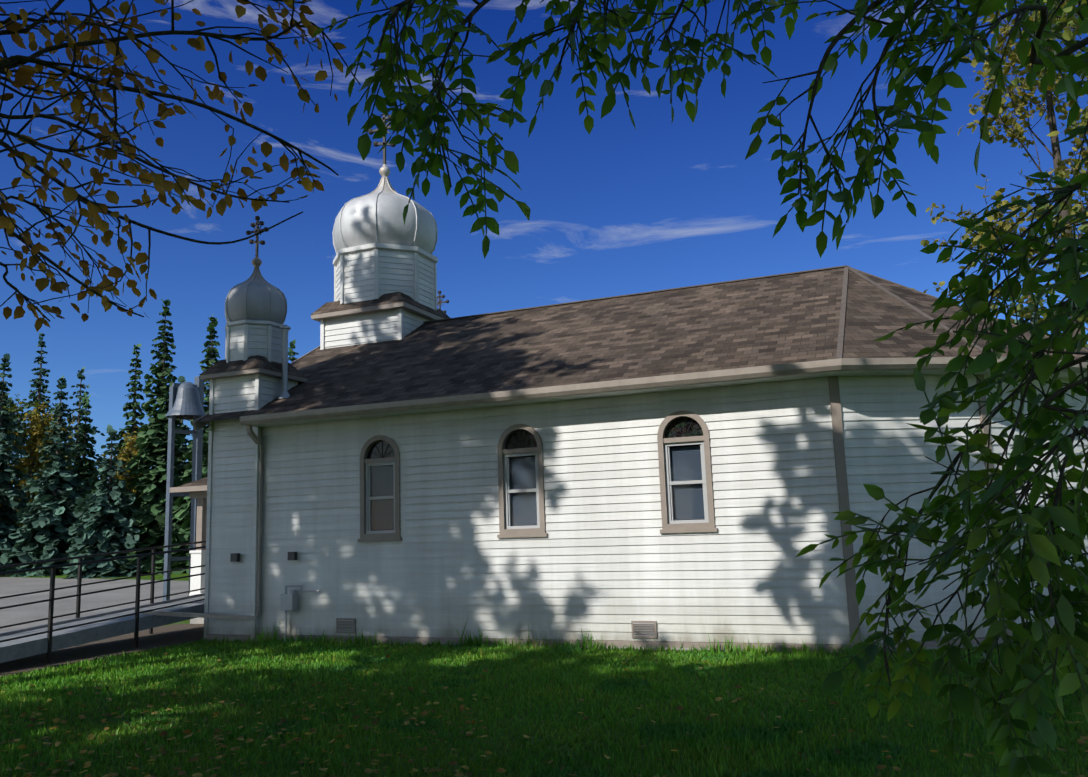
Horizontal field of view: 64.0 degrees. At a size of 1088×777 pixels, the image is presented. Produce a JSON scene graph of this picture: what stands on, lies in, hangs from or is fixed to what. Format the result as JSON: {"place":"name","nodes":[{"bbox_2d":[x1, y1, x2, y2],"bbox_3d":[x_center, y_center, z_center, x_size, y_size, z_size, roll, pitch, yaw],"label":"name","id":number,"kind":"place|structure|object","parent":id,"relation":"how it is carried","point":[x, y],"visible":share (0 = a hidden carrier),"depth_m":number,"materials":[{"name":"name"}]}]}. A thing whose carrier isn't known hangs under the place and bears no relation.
{"place":"outdoors","nodes":[
{"label":"outdoors","id":0,"kind":"place"},
{"bbox_2d":[0,577,188,632],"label":"parking lot","id":1,"kind":"structure","parent":0,"point":[9,586],"depth_m":25.66,"materials":[{"name":"grey asphalt"}]},
{"bbox_2d":[0,615,1087,776],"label":"lawn grass","id":2,"kind":"structure","parent":0,"point":[749,737],"depth_m":7.87,"materials":[{"name":"green plant"}]},
{"bbox_2d":[0,570,1087,776],"bbox_3d":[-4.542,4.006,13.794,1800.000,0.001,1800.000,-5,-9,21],"label":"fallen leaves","id":3,"kind":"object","parent":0,"point":[160,577],"depth_m":7.24,"materials":[{"name":"green plant"}]},
{"bbox_2d":[0,353,32,576],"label":"spruce tree","id":4,"kind":"object","parent":3,"relation":"on","point":[9,492],"visible":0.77,"depth_m":45.16,"materials":[{"name":"green plant"}]},
{"bbox_2d":[0,393,38,498],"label":"aspen tree","id":5,"kind":"object","parent":3,"relation":"on","point":[14,409],"visible":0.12,"depth_m":49.50,"materials":[{"name":"yellow plant"}]},
{"bbox_2d":[15,333,56,526],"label":"spruce tree","id":6,"kind":"object","parent":3,"relation":"on","point":[39,384],"visible":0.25,"depth_m":58.34,"materials":[{"name":"green plant"}]},
{"bbox_2d":[0,401,77,526],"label":"aspen tree","id":7,"kind":"object","parent":3,"relation":"on","point":[35,431],"visible":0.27,"depth_m":49.99,"materials":[{"name":"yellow plant"}]},
{"bbox_2d":[0,375,92,576],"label":"spruce tree","id":8,"kind":"object","parent":3,"relation":"on","point":[54,515],"visible":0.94,"depth_m":43.49,"materials":[{"name":"green plant"}]},
{"bbox_2d":[30,367,108,519],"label":"spruce tree","id":9,"kind":"object","parent":3,"relation":"on","point":[79,403],"visible":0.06,"depth_m":57.45,"materials":[{"name":"green plant"}]},
{"bbox_2d":[66,392,98,529],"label":"spruce tree","id":10,"kind":"object","parent":3,"relation":"on","point":[82,465],"visible":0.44,"depth_m":48.48,"materials":[{"name":"green plant"}]},
{"bbox_2d":[0,624,203,676],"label":"dirt ramp","id":11,"kind":"structure","parent":3,"relation":"on","point":[167,635],"depth_m":13.63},
{"bbox_2d":[0,541,205,663],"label":"access ramp","id":12,"kind":"structure","parent":11,"relation":"on","point":[51,636],"depth_m":13.39,"materials":[{"name":"grey metal"}]},
{"bbox_2d":[169,477,206,623],"bbox_3d":[-5.324,3.033,18.281,2.760,3.350,3.920,-5,-9,21],"label":"porch","id":13,"kind":"object","parent":11,"relation":"on","point":[197,489],"visible":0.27,"depth_m":17.07,"materials":[{"name":"white wood"}]},
{"bbox_2d":[62,424,148,578],"bbox_3d":[-19.890,5.549,39.584,4.740,7.932,4.511,-5,-9,21],"label":"spruce tree","id":14,"kind":"object","parent":3,"relation":"on","point":[105,517],"visible":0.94,"depth_m":39.04,"materials":[{"name":"green plant"}]},
{"bbox_2d":[92,427,155,498],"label":"aspen tree","id":15,"kind":"object","parent":3,"relation":"on","point":[128,448],"visible":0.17,"depth_m":49.49,"materials":[{"name":"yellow plant"}]},
{"bbox_2d":[113,344,150,511],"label":"spruce tree","id":16,"kind":"object","parent":3,"relation":"on","point":[134,414],"visible":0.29,"depth_m":52.46,"materials":[{"name":"green plant"}]},
{"bbox_2d":[112,299,189,575],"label":"spruce tree","id":17,"kind":"object","parent":3,"relation":"on","point":[150,502],"visible":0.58,"depth_m":41.02,"materials":[{"name":"green plant"}]},
{"bbox_2d":[0,0,360,331],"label":"poplar tree","id":18,"kind":"object","parent":3,"relation":"on","point":[24,74],"visible":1,"depth_m":3.14,"materials":[{"name":"orange plant"}]},
{"bbox_2d":[173,376,192,508],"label":"spruce tree","id":19,"kind":"object","parent":3,"relation":"on","point":[183,426],"visible":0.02,"depth_m":45.69,"materials":[{"name":"green plant"}]},
{"bbox_2d":[163,376,204,600],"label":"bell tower","id":20,"kind":"structure","parent":3,"relation":"on","point":[186,400],"depth_m":19.38,"materials":[{"name":"light grey painted wood"},{"name":"silver-grey metal"}]},
{"bbox_2d":[154,313,219,573],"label":"spruce tree","id":21,"kind":"object","parent":3,"relation":"on","point":[183,532],"visible":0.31,"depth_m":40.62,"materials":[{"name":"green plant"}]},
{"bbox_2d":[288,340,298,361],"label":"spruce tree","id":22,"kind":"object","parent":3,"relation":"on","point":[291,351],"visible":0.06,"depth_m":56.51,"materials":[{"name":"green plant"}]},
{"bbox_2d":[0,653,1087,776],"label":"fallen leaves","id":23,"kind":"object","parent":3,"relation":"on","point":[367,770],"visible":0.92,"depth_m":7.07,"materials":[{"name":"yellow plant"}]},
{"bbox_2d":[142,114,1087,653],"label":"church","id":24,"kind":"structure","parent":3,"relation":"on","point":[396,454],"depth_m":12.43,"materials":[{"name":"white wood"}]},
{"bbox_2d":[225,256,286,324],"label":"church turret domes","id":25,"kind":"structure","parent":24,"relation":"attached to","point":[255,295],"depth_m":14.77,"materials":[{"name":"white metal"}]},
{"bbox_2d":[332,164,437,253],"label":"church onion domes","id":26,"kind":"structure","parent":24,"relation":"attached to","point":[375,215],"depth_m":17.52,"materials":[{"name":"white metal"}]},
{"bbox_2d":[213,641,1016,653],"bbox_3d":[1.050,3.509,11.886,13.643,0.001,2.015,-4,-9,10],"label":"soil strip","id":27,"kind":"object","parent":3,"relation":"on","point":[587,648],"depth_m":11.47,"materials":[{"name":"brown soil"}]},
{"bbox_2d":[313,0,1087,776],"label":"ash tree","id":28,"kind":"object","parent":3,"relation":"on","point":[1041,556],"visible":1,"depth_m":2.41,"materials":[{"name":"green plant"}]},
{"bbox_2d":[912,1,1087,349],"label":"aspen tree","id":29,"kind":"object","parent":3,"relation":"on","point":[1017,103],"visible":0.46,"depth_m":26.25,"materials":[{"name":"green plant"}]},
{"bbox_2d":[1010,262,1057,336],"bbox_3d":[22.964,0.479,39.412,7.117,14.863,6.813,-5,-9,21],"label":"spruce tree","id":30,"kind":"object","parent":3,"relation":"on","point":[1022,320],"visible":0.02,"depth_m":39.92,"materials":[{"name":"green plant"}]},
{"bbox_2d":[1005,0,1087,346],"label":"aspen tree","id":31,"kind":"object","parent":3,"relation":"on","point":[1068,26],"visible":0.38,"depth_m":20.52,"materials":[{"name":"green plant"}]},
{"bbox_2d":[0,0,1087,485],"label":"sky","id":32,"kind":"structure","parent":0,"point":[617,209],"materials":[{"name":"blue"}]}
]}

